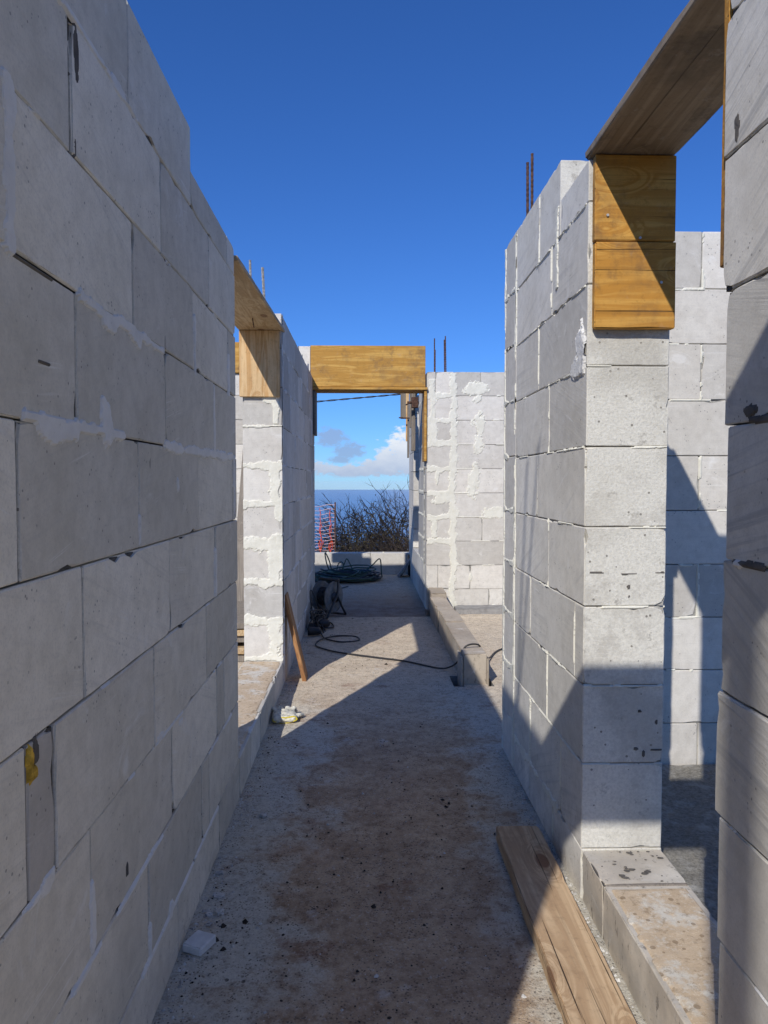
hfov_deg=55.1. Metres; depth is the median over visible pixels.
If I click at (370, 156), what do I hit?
sky
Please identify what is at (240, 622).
timber pile
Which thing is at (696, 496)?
block wall
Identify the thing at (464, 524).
block wall
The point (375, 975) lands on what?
rubble
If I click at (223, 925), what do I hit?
grit
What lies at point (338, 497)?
sea
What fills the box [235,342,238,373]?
lintel formwork
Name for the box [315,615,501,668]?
extension cable
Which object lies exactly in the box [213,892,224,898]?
mortar chip
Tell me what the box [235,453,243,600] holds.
strut
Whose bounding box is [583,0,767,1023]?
block wall
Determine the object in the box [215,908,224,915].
mortar chip
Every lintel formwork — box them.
[234,255,284,396]
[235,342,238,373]
[310,345,427,461]
[399,393,418,457]
[585,0,732,329]
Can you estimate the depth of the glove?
4.07 m
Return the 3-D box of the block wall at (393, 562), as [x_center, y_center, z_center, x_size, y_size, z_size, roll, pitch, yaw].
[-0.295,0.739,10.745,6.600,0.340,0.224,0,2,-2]
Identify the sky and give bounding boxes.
[127,0,722,489]
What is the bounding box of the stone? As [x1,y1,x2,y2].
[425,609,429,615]
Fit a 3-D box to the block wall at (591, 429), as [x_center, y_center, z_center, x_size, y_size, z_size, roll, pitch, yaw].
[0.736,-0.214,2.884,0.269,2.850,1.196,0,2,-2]
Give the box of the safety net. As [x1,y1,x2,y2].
[315,502,335,551]
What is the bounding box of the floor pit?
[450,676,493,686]
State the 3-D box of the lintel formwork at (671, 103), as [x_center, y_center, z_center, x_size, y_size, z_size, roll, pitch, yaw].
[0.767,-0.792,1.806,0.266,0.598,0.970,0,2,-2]
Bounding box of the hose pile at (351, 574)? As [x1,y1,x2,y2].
[315,552,382,581]
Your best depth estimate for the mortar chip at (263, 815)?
2.92 m
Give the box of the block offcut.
[182,930,215,955]
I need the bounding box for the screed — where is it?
[660,764,721,921]
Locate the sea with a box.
[314,490,408,551]
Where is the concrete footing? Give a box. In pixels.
[454,605,501,613]
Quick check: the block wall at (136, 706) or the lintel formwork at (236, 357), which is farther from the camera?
the lintel formwork at (236, 357)
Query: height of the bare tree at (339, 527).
3.705 m
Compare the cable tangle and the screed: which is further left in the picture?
the cable tangle
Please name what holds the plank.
on the floor
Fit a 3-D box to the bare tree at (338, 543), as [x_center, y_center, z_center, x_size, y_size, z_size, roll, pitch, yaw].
[-0.752,1.367,15.475,2.372,1.939,2.127,0,2,-2]
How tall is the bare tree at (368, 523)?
3.122 m
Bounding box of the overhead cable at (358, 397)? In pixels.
[317,393,399,401]
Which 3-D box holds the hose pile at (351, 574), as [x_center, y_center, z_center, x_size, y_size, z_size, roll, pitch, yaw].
[-0.495,0.734,10.051,0.955,0.371,1.026,0,2,-2]
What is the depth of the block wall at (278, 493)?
4.75 m
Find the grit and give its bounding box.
[173,618,530,1023]
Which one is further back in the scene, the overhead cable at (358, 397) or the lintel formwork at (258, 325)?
the overhead cable at (358, 397)
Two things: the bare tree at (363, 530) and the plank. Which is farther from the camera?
the bare tree at (363, 530)
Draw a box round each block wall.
[0,0,282,1023]
[233,346,314,609]
[243,260,312,685]
[314,551,408,573]
[409,395,418,581]
[413,548,418,593]
[418,394,425,603]
[424,336,503,608]
[501,230,730,768]
[512,153,669,898]
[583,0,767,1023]
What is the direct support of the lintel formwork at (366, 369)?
attached to the block wall at (278, 493)
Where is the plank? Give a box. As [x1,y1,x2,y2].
[496,826,636,1023]
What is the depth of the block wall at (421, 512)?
8.29 m
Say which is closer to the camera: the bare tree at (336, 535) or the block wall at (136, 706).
the block wall at (136, 706)
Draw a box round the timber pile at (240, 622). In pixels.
[237,601,244,661]
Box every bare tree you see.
[315,493,396,551]
[315,512,358,550]
[317,529,365,551]
[323,479,408,546]
[323,510,404,551]
[333,498,408,550]
[336,505,403,550]
[346,503,408,551]
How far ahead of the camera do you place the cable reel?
7.20 m
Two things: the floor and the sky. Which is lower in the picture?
the floor
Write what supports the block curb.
on the floor
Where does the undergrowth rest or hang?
on the hillside
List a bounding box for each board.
[285,592,307,680]
[397,559,410,576]
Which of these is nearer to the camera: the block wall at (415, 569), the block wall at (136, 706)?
the block wall at (136, 706)
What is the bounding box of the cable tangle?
[307,590,329,635]
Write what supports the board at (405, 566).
on the floor
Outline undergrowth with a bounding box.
[326,514,408,551]
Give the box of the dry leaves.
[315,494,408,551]
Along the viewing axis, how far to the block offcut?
2.08 m
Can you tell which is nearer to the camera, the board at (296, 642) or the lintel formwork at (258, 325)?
the lintel formwork at (258, 325)
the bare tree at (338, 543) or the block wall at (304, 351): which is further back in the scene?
the bare tree at (338, 543)
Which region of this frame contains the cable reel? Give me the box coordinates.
[310,577,346,619]
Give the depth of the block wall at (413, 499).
9.66 m
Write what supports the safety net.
on the hillside
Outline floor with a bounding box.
[151,574,645,1023]
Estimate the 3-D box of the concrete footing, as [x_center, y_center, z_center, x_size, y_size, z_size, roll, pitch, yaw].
[1.458,1.011,7.570,1.470,0.075,0.237,0,2,-2]
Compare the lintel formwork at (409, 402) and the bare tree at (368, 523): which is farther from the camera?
the bare tree at (368, 523)
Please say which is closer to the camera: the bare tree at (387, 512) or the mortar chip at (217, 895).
the mortar chip at (217, 895)
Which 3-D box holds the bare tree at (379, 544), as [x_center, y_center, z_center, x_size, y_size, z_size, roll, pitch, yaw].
[-0.196,1.184,16.725,2.377,2.526,4.044,1,3,32]
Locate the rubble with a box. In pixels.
[155,620,633,1023]
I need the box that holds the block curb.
[428,587,488,686]
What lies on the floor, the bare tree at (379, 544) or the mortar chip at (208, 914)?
the mortar chip at (208, 914)
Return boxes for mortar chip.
[205,912,212,917]
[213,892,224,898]
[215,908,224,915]
[260,812,266,818]
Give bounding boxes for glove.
[272,706,303,723]
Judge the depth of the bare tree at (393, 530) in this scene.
16.48 m
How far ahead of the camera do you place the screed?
2.79 m
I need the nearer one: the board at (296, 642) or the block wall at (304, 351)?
the board at (296, 642)

